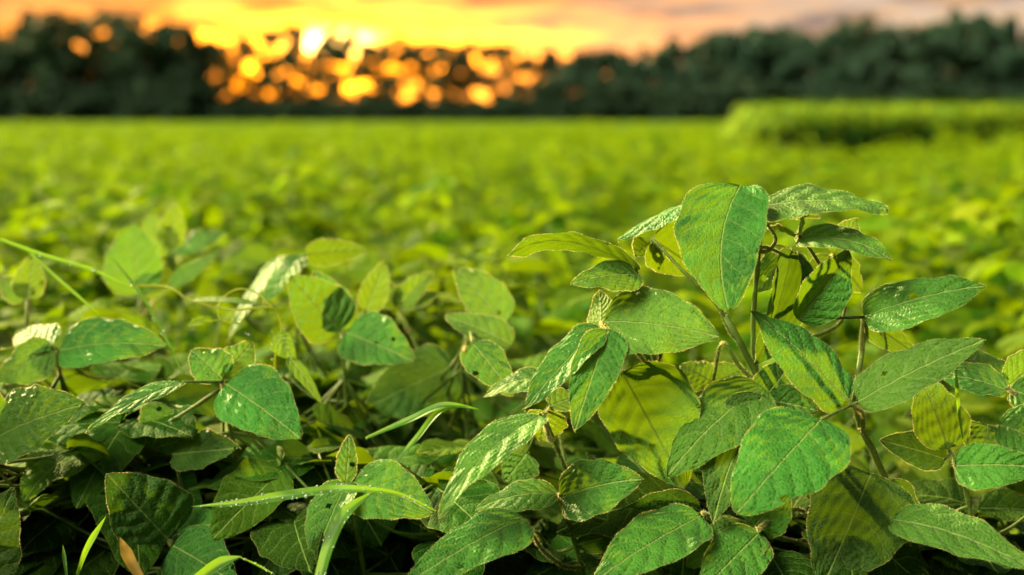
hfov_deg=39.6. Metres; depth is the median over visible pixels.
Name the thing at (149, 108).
shrub
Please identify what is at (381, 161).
soybean plant
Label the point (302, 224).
soybean plant
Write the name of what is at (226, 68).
tree
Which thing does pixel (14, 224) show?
soybean plant
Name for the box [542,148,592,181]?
soybean plant
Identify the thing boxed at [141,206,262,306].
soybean plant
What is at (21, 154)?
soybean plant
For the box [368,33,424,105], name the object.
tree
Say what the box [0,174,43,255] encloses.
soybean plant
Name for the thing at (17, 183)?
soybean plant
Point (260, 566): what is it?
grass blade
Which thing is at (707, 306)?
soybean plant
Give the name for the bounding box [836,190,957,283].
soybean plant
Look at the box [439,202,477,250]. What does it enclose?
soybean plant
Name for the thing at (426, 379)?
soybean plant
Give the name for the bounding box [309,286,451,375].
soybean plant
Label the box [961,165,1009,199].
soybean plant
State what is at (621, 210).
soybean plant
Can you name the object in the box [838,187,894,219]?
soybean plant
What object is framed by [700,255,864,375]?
soybean plant
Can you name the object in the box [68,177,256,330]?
soybean plant
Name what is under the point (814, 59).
tree
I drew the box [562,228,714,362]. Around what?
soybean plant
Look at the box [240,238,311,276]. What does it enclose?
soybean plant
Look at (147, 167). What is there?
soybean plant
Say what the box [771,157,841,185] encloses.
soybean plant
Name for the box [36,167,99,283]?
soybean plant
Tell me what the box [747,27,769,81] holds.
tree
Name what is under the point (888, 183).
soybean plant
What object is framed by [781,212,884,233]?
soybean plant
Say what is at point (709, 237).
soybean plant
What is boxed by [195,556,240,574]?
grass blade
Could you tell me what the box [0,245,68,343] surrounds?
soybean plant
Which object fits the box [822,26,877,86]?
tree
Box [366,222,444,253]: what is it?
soybean plant
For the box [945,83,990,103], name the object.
shrub
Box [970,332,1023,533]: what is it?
soybean plant
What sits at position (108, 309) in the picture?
soybean plant
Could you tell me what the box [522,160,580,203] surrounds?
soybean plant
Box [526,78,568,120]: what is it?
shrub
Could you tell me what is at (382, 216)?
soybean plant
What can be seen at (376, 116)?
shrub
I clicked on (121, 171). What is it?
soybean plant
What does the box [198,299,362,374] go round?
soybean plant
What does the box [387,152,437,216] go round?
soybean plant
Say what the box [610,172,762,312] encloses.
soybean plant
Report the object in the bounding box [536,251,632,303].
soybean plant
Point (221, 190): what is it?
soybean plant
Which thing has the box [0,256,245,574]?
soybean plant
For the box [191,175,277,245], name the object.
soybean plant
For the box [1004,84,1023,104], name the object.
shrub
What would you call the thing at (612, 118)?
shrub
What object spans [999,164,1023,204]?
soybean plant
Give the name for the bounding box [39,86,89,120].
shrub
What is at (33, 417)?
soybean plant
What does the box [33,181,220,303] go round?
soybean plant
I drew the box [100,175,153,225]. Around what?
soybean plant
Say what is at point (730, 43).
tree
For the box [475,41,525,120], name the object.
tree
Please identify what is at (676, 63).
tree
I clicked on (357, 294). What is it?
soybean plant
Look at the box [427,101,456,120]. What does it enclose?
shrub
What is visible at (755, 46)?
tree
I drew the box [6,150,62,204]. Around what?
soybean plant
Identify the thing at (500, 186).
soybean plant
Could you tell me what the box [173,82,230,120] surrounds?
shrub
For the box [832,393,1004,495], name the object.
soybean plant
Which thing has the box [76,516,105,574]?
grass blade
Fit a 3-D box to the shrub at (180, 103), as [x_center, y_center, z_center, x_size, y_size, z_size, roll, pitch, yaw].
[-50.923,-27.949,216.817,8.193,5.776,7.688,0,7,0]
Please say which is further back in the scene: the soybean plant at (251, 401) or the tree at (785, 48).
the tree at (785, 48)
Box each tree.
[0,33,22,88]
[0,34,31,120]
[9,22,37,119]
[12,7,71,120]
[23,7,120,120]
[28,45,83,84]
[49,7,128,120]
[77,47,98,120]
[81,53,108,120]
[89,11,156,120]
[104,19,192,120]
[122,48,161,120]
[138,20,204,120]
[155,57,177,120]
[161,31,205,88]
[180,38,222,119]
[195,42,245,102]
[212,36,273,102]
[251,50,299,104]
[254,23,319,118]
[288,32,353,105]
[308,25,376,102]
[345,41,407,120]
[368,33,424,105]
[399,39,456,105]
[420,44,473,104]
[443,38,493,104]
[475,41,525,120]
[502,49,547,102]
[530,47,565,120]
[547,58,578,95]
[561,49,597,99]
[576,61,608,120]
[584,46,625,120]
[607,50,631,99]
[615,44,653,120]
[625,44,670,120]
[635,55,655,85]
[650,50,680,119]
[659,36,704,120]
[685,39,716,120]
[698,30,728,120]
[703,28,759,85]
[709,31,739,82]
[732,23,794,86]
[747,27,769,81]
[758,26,797,82]
[760,22,805,97]
[789,27,848,96]
[791,28,813,96]
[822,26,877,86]
[831,12,904,84]
[835,15,869,86]
[867,21,932,96]
[868,53,906,92]
[884,21,951,91]
[891,55,931,83]
[920,7,990,94]
[941,10,999,83]
[963,14,1023,94]
[993,19,1000,30]
[999,29,1023,96]
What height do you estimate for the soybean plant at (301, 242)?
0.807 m
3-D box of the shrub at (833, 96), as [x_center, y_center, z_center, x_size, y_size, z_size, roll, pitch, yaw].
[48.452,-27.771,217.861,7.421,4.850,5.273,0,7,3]
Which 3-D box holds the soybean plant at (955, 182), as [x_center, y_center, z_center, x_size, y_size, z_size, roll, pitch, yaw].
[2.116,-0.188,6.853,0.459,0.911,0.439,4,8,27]
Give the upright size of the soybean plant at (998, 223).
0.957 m
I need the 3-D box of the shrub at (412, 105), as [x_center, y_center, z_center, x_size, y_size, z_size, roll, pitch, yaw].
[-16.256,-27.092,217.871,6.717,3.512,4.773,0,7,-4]
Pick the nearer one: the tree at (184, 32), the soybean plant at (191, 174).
the soybean plant at (191, 174)
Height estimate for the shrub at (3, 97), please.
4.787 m
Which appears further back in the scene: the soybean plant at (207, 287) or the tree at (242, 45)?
the tree at (242, 45)
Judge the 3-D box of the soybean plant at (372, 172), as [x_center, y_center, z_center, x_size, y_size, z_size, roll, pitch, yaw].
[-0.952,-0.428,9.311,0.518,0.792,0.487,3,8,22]
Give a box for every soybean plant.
[0,150,42,198]
[0,153,38,198]
[0,153,40,193]
[0,164,36,268]
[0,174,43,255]
[0,180,44,273]
[0,182,179,356]
[0,200,107,335]
[0,221,70,343]
[0,244,104,397]
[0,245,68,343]
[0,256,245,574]
[0,262,65,345]
[0,293,290,396]
[0,317,301,366]
[0,384,206,574]
[2,211,95,338]
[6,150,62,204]
[6,341,412,574]
[10,153,118,302]
[10,184,101,297]
[15,401,411,574]
[33,171,144,248]
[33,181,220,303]
[34,169,99,226]
[36,153,111,215]
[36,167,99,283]
[42,150,99,200]
[50,203,260,419]
[50,267,252,375]
[63,223,292,364]
[64,180,216,355]
[66,160,161,220]
[67,176,161,238]
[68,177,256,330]
[83,153,176,226]
[86,306,292,391]
[88,168,134,206]
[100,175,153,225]
[102,182,213,229]
[120,161,155,213]
[122,165,170,216]
[125,211,220,255]
[127,162,167,212]
[131,148,222,199]
[140,265,206,322]
[140,302,238,358]
[141,184,242,224]
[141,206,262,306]
[152,312,273,362]
[152,435,567,574]
[162,146,240,229]
[164,171,262,244]
[170,199,248,307]
[180,160,238,187]
[182,212,312,331]
[190,150,245,203]
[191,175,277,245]
[193,172,235,237]
[194,175,238,213]
[196,238,529,522]
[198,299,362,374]
[210,183,237,242]
[212,144,359,378]
[220,159,272,214]
[222,238,457,397]
[234,151,301,253]
[236,159,336,214]
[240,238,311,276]
[245,211,337,270]
[249,182,397,324]
[261,237,397,379]
[267,161,311,209]
[272,176,314,209]
[284,165,329,212]
[290,155,330,201]
[290,191,353,245]
[294,266,626,543]
[295,240,549,477]
[297,141,390,219]
[297,145,369,231]
[297,255,435,378]
[299,193,362,243]
[303,434,558,571]
[309,172,396,241]
[309,209,435,361]
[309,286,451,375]
[323,162,376,241]
[328,253,611,473]
[329,163,397,213]
[336,176,410,251]
[337,148,408,197]
[338,191,414,251]
[342,171,389,204]
[345,159,407,246]
[350,292,523,401]
[353,197,496,317]
[357,174,504,317]
[359,180,486,276]
[362,238,515,286]
[363,185,438,276]
[366,155,400,201]
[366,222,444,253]
[378,153,440,217]
[384,156,440,190]
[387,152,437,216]
[389,195,497,262]
[389,240,576,455]
[391,162,468,220]
[401,167,460,216]
[408,366,775,574]
[420,151,462,208]
[422,136,479,194]
[426,158,470,221]
[427,200,473,216]
[430,172,501,245]
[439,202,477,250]
[446,253,575,317]
[447,165,514,234]
[452,180,531,280]
[456,164,510,218]
[457,168,529,255]
[457,203,640,372]
[466,240,570,371]
[467,160,525,264]
[470,247,549,296]
[472,173,568,370]
[481,157,526,192]
[481,189,545,281]
[485,405,594,471]
[491,151,540,223]
[496,252,698,450]
[504,142,580,222]
[508,155,623,285]
[508,182,1013,574]
[510,155,612,229]
[519,177,554,219]
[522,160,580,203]
[522,291,707,439]
[528,168,620,285]
[529,165,620,228]
[530,167,598,236]
[532,196,577,284]
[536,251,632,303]
[541,294,813,400]
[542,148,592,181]
[542,262,587,296]
[544,184,652,283]
[545,156,628,260]
[548,171,633,286]
[548,232,702,393]
[551,452,664,574]
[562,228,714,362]
[575,249,1023,574]
[587,172,668,240]
[593,260,709,394]
[594,160,636,227]
[601,454,670,574]
[605,146,685,226]
[605,169,667,226]
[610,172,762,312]
[610,182,684,280]
[613,159,655,241]
[617,165,682,236]
[619,197,702,294]
[620,137,683,227]
[627,171,677,240]
[650,144,736,189]
[663,182,768,222]
[672,276,734,327]
[673,166,745,191]
[674,333,885,456]
[680,146,731,186]
[680,164,734,184]
[696,275,765,393]
[697,154,755,182]
[699,259,982,432]
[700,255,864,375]
[703,351,913,474]
[707,277,758,331]
[722,144,791,229]
[730,150,790,231]
[732,168,788,244]
[734,131,805,185]
[734,158,784,228]
[736,144,796,184]
[737,321,1009,531]
[739,236,945,418]
[746,153,797,244]
[760,235,952,422]
[762,209,867,283]
[763,222,810,279]
[768,148,853,221]
[768,181,812,232]
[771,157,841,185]
[778,192,877,283]
[780,196,953,419]
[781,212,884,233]
[782,169,843,221]
[786,179,865,234]
[787,165,852,219]
[798,349,1023,574]
[804,135,852,187]
[814,193,1023,470]
[815,211,934,277]
[824,161,888,216]
[826,163,909,213]
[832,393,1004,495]
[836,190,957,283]
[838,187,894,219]
[840,177,924,217]
[841,171,904,188]
[851,397,1023,533]
[861,175,922,211]
[862,202,952,282]
[862,228,926,283]
[865,204,954,275]
[866,185,946,252]
[866,205,1012,468]
[872,179,1023,382]
[892,199,1023,422]
[895,172,1023,272]
[907,154,999,264]
[908,181,992,250]
[910,174,947,194]
[913,154,975,248]
[913,200,1023,424]
[917,176,989,264]
[925,203,1023,273]
[928,154,982,192]
[929,163,996,255]
[936,161,982,189]
[940,180,999,247]
[940,258,1023,423]
[953,386,1008,425]
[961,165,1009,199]
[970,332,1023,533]
[978,214,1023,422]
[980,167,1014,198]
[982,143,1023,192]
[983,172,1023,244]
[988,280,1023,299]
[993,178,1023,214]
[995,163,1023,201]
[998,521,1023,533]
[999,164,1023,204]
[1002,169,1023,203]
[1005,152,1023,174]
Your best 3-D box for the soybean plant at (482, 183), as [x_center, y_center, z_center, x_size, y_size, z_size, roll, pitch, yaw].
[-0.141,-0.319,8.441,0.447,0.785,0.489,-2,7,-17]
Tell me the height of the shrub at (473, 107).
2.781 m
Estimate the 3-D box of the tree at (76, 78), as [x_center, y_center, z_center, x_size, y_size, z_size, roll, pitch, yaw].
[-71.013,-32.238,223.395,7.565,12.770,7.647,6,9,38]
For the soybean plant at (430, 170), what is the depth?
8.71 m
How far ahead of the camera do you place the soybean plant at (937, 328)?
2.61 m
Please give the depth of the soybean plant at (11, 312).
2.22 m
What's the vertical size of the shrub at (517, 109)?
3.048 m
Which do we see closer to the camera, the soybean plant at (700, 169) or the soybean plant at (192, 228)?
the soybean plant at (192, 228)
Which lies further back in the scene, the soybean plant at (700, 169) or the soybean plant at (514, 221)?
the soybean plant at (700, 169)
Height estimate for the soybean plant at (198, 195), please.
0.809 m
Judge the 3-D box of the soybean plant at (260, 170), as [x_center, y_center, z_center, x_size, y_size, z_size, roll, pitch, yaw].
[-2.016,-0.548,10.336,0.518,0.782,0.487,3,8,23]
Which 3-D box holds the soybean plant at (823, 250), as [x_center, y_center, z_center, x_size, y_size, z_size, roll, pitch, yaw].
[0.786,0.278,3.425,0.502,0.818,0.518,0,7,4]
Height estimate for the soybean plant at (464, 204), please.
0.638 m
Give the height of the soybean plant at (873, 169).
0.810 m
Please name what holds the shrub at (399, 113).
on the ground
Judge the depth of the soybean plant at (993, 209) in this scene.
3.30 m
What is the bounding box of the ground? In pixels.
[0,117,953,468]
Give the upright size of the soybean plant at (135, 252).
0.992 m
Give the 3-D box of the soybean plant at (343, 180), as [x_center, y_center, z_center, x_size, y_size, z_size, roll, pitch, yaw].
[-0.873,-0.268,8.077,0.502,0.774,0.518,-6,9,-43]
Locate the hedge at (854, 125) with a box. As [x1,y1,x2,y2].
[714,97,1023,167]
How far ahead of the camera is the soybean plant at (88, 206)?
6.35 m
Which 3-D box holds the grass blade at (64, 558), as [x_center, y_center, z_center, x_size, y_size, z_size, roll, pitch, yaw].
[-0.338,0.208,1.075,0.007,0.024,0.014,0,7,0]
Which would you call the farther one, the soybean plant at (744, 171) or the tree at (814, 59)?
the tree at (814, 59)
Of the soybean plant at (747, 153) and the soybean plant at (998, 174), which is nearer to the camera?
the soybean plant at (998, 174)
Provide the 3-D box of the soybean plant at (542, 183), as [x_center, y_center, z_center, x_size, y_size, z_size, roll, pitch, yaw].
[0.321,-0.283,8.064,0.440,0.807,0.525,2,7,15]
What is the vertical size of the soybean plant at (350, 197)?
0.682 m
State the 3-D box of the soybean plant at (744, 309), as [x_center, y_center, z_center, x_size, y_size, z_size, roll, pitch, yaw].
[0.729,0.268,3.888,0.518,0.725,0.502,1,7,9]
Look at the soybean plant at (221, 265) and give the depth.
3.70 m
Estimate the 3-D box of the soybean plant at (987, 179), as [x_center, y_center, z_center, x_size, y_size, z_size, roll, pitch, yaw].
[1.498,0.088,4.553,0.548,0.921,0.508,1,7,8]
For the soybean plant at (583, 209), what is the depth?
5.39 m
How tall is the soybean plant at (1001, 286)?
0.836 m
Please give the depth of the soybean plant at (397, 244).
3.99 m
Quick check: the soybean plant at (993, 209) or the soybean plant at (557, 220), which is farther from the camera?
the soybean plant at (557, 220)
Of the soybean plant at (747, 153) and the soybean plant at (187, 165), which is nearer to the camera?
the soybean plant at (187, 165)
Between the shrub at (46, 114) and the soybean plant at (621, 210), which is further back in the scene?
the shrub at (46, 114)
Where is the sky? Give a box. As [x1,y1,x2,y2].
[0,0,1023,101]
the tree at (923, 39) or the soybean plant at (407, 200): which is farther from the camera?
the tree at (923, 39)
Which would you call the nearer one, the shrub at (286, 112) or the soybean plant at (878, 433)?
the soybean plant at (878, 433)
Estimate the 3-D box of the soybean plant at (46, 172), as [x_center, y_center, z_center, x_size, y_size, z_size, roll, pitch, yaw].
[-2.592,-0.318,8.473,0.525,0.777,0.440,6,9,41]
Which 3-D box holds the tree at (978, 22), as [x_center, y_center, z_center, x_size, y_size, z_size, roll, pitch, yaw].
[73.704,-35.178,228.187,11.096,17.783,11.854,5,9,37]
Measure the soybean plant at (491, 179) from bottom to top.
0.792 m
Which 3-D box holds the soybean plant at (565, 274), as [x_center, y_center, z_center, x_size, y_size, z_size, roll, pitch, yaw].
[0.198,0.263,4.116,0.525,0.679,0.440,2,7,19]
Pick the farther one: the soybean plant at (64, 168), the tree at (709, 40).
the tree at (709, 40)
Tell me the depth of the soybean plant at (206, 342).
2.41 m
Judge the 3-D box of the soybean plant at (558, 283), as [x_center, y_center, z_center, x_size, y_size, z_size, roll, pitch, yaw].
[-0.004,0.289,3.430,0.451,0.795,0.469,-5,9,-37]
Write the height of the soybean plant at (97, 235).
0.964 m
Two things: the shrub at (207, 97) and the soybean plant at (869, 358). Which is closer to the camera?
the soybean plant at (869, 358)
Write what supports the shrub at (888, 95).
on the ground
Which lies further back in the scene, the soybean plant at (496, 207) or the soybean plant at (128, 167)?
the soybean plant at (128, 167)
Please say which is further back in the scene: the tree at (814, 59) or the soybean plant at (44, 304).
the tree at (814, 59)
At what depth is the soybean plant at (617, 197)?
6.11 m
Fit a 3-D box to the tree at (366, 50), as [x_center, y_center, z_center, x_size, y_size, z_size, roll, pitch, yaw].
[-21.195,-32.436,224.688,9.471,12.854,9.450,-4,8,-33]
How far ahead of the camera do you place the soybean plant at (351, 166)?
8.40 m
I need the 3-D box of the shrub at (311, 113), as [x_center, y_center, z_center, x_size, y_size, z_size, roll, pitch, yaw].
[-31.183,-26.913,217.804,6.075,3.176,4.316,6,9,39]
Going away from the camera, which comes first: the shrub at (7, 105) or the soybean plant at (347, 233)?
the soybean plant at (347, 233)
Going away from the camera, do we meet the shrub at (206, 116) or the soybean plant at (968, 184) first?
the soybean plant at (968, 184)
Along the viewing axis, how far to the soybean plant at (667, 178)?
8.90 m
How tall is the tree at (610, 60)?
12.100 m
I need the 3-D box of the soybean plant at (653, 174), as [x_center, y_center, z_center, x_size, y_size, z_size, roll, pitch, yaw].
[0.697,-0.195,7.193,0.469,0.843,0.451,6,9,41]
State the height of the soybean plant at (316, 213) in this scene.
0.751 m
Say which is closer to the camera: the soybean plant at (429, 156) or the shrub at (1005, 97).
the soybean plant at (429, 156)
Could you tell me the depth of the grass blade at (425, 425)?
1.16 m
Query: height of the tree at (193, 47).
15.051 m
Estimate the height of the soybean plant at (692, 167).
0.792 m
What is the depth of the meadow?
158.65 m
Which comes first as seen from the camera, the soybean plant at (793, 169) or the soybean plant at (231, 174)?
the soybean plant at (231, 174)
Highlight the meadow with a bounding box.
[0,122,730,131]
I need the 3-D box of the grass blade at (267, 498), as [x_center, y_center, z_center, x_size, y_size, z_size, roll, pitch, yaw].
[-0.148,0.153,1.032,0.189,0.027,0.014,1,7,12]
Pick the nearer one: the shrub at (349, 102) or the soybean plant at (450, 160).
the soybean plant at (450, 160)
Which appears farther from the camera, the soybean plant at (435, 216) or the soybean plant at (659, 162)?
the soybean plant at (659, 162)
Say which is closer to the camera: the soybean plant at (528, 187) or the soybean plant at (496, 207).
the soybean plant at (496, 207)
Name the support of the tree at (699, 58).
on the ground
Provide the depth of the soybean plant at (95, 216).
6.25 m
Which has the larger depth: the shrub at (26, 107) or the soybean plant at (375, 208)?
the shrub at (26, 107)
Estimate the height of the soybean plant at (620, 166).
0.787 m
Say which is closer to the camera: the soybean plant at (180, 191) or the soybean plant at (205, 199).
the soybean plant at (180, 191)
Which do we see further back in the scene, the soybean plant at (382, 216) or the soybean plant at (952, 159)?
the soybean plant at (952, 159)
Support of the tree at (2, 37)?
on the ground
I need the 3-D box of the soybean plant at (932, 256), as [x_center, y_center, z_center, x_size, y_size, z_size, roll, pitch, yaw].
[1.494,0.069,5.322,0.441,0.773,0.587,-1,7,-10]
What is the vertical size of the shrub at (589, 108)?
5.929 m
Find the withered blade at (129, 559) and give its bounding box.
[120,538,143,574]
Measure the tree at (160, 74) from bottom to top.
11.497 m
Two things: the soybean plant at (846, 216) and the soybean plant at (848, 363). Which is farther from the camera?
the soybean plant at (846, 216)
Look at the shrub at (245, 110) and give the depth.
218.46 m
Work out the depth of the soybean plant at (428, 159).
10.79 m
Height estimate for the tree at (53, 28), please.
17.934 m
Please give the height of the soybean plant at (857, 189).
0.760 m
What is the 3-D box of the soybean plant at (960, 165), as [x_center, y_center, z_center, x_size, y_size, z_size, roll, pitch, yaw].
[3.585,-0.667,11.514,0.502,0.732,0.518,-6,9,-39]
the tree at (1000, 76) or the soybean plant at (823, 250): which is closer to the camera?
the soybean plant at (823, 250)
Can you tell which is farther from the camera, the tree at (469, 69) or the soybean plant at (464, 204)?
the tree at (469, 69)
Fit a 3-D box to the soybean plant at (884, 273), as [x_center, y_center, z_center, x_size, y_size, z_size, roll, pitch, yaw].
[0.553,0.382,2.404,0.518,0.858,0.502,2,7,19]
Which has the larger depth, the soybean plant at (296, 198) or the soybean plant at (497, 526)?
the soybean plant at (296, 198)
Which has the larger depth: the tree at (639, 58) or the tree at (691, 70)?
the tree at (639, 58)
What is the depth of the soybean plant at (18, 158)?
11.11 m
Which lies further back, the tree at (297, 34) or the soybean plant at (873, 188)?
the tree at (297, 34)
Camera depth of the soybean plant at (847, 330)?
2.58 m
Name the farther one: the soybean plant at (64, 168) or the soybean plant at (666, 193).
the soybean plant at (64, 168)
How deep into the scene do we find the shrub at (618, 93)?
214.95 m
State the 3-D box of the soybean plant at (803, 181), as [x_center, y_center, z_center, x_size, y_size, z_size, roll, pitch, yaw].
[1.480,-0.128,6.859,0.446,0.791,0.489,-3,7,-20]
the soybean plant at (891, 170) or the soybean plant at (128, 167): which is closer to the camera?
the soybean plant at (891, 170)
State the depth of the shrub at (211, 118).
218.81 m
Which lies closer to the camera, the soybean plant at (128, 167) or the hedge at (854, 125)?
the soybean plant at (128, 167)
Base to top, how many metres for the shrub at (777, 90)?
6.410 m
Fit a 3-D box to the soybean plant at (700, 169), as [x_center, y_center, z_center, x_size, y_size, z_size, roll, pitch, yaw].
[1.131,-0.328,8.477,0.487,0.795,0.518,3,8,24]
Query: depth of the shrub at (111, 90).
217.50 m
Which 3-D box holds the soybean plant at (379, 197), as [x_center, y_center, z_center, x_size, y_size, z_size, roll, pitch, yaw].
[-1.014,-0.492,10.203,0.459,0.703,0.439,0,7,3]
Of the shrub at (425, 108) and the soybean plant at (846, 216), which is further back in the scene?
the shrub at (425, 108)
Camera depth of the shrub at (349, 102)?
218.90 m
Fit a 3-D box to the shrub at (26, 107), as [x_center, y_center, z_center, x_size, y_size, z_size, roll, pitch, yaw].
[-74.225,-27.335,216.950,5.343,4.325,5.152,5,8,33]
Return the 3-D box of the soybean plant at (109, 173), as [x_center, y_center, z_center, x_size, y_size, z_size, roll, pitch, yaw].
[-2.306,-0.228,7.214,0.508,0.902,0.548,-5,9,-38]
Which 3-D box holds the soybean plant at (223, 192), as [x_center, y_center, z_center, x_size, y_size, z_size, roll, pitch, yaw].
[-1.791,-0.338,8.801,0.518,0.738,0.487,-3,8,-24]
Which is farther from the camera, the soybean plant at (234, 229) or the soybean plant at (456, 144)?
the soybean plant at (456, 144)
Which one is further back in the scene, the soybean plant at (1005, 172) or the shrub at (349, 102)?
the shrub at (349, 102)
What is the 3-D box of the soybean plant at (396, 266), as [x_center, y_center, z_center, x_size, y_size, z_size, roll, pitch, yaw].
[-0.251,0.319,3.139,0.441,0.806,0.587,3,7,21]
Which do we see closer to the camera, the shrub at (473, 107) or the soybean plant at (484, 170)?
the soybean plant at (484, 170)
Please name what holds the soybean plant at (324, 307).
on the ground
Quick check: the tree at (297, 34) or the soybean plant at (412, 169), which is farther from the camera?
the tree at (297, 34)
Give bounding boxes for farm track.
[0,121,728,121]
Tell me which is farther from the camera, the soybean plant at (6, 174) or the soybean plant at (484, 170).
the soybean plant at (484, 170)
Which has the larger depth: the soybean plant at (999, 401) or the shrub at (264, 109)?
the shrub at (264, 109)
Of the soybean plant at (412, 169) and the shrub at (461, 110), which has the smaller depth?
the soybean plant at (412, 169)
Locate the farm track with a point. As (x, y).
(371, 121)
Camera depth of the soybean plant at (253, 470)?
1.16 m
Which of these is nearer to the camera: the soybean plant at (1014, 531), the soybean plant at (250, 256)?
the soybean plant at (1014, 531)
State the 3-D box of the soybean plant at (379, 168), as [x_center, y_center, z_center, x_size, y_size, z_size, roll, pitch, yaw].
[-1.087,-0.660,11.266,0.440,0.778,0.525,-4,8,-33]
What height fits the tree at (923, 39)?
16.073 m
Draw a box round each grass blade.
[0,238,128,285]
[28,252,100,315]
[62,546,67,574]
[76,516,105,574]
[110,255,182,373]
[192,483,435,510]
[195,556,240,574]
[240,557,274,574]
[315,492,372,574]
[365,402,476,438]
[395,406,467,461]
[955,368,962,438]
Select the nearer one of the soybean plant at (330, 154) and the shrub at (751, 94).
the soybean plant at (330, 154)
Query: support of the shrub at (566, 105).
on the ground
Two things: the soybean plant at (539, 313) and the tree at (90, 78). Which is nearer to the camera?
the soybean plant at (539, 313)
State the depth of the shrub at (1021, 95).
217.64 m
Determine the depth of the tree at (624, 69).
225.43 m
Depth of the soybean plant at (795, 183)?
7.20 m
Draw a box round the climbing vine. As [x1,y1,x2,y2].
[0,284,321,402]
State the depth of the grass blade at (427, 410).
1.16 m
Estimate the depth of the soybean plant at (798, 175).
9.53 m
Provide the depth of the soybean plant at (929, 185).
10.31 m
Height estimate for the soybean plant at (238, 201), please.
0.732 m
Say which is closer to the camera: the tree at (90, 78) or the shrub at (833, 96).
the shrub at (833, 96)
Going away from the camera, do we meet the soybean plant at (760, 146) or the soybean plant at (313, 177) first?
the soybean plant at (313, 177)
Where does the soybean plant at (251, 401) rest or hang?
on the ground
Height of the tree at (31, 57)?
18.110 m
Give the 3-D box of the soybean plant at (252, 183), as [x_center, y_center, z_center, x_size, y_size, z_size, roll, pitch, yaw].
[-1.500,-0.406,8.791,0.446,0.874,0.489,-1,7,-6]
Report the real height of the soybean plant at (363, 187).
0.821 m
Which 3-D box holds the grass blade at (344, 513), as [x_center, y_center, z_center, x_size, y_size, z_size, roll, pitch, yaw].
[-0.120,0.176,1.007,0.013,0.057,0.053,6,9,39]
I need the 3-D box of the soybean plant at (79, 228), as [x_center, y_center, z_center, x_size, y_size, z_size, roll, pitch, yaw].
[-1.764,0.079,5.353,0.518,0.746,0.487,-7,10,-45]
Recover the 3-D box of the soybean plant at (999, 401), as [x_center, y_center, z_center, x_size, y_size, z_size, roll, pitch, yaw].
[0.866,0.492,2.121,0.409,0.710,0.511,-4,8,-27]
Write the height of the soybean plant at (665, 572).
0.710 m
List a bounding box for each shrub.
[0,91,8,120]
[2,91,24,120]
[4,94,40,120]
[28,89,58,120]
[38,98,57,120]
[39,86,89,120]
[45,83,96,120]
[76,87,112,120]
[85,94,122,120]
[94,83,136,120]
[113,92,147,120]
[119,82,159,120]
[136,80,187,120]
[152,85,205,120]
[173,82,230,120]
[179,94,208,120]
[209,100,233,120]
[215,100,246,120]
[234,100,257,120]
[246,103,274,120]
[256,104,283,120]
[273,100,306,120]
[290,102,325,120]
[315,103,332,120]
[319,101,348,120]
[332,99,361,120]
[340,103,369,120]
[362,103,387,120]
[378,101,414,120]
[384,100,426,120]
[415,104,437,120]
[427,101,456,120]
[427,103,457,120]
[444,104,474,120]
[464,104,485,120]
[470,101,500,120]
[489,100,514,120]
[496,103,530,120]
[510,99,535,120]
[525,103,555,120]
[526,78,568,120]
[549,96,582,120]
[566,84,618,120]
[593,84,626,120]
[599,79,651,120]
[610,79,651,120]
[635,91,671,120]
[648,87,691,120]
[658,79,706,120]
[678,86,726,120]
[699,96,725,120]
[701,83,749,120]
[712,79,755,120]
[724,80,772,113]
[756,80,800,102]
[773,95,793,101]
[793,85,832,102]
[794,95,813,101]
[812,91,838,101]
[832,81,873,101]
[836,84,872,103]
[852,83,890,103]
[882,92,900,103]
[888,93,912,102]
[900,80,946,104]
[936,83,967,103]
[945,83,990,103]
[957,84,1003,104]
[996,94,1018,103]
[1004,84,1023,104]
[1017,91,1023,103]
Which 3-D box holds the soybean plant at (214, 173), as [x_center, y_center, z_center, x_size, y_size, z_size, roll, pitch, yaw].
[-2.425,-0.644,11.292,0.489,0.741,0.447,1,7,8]
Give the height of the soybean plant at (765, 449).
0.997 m
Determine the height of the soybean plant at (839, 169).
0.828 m
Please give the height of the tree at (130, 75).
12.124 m
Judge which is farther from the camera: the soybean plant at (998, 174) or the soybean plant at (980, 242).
the soybean plant at (998, 174)
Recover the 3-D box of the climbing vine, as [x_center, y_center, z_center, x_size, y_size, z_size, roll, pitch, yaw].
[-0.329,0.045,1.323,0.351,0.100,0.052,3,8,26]
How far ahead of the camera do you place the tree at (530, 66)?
221.92 m
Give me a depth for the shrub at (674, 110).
215.72 m
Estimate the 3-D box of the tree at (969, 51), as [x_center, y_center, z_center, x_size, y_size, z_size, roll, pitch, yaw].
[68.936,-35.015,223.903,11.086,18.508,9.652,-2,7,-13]
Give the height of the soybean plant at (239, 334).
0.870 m
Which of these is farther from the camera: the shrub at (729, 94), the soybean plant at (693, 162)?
the shrub at (729, 94)
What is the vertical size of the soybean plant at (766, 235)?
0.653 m
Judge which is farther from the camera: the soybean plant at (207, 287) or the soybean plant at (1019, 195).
the soybean plant at (1019, 195)
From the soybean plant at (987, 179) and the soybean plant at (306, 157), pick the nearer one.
the soybean plant at (987, 179)
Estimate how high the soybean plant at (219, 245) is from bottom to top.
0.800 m
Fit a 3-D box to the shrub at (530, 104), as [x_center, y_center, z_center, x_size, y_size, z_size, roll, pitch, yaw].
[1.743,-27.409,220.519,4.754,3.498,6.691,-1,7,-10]
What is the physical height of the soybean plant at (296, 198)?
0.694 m

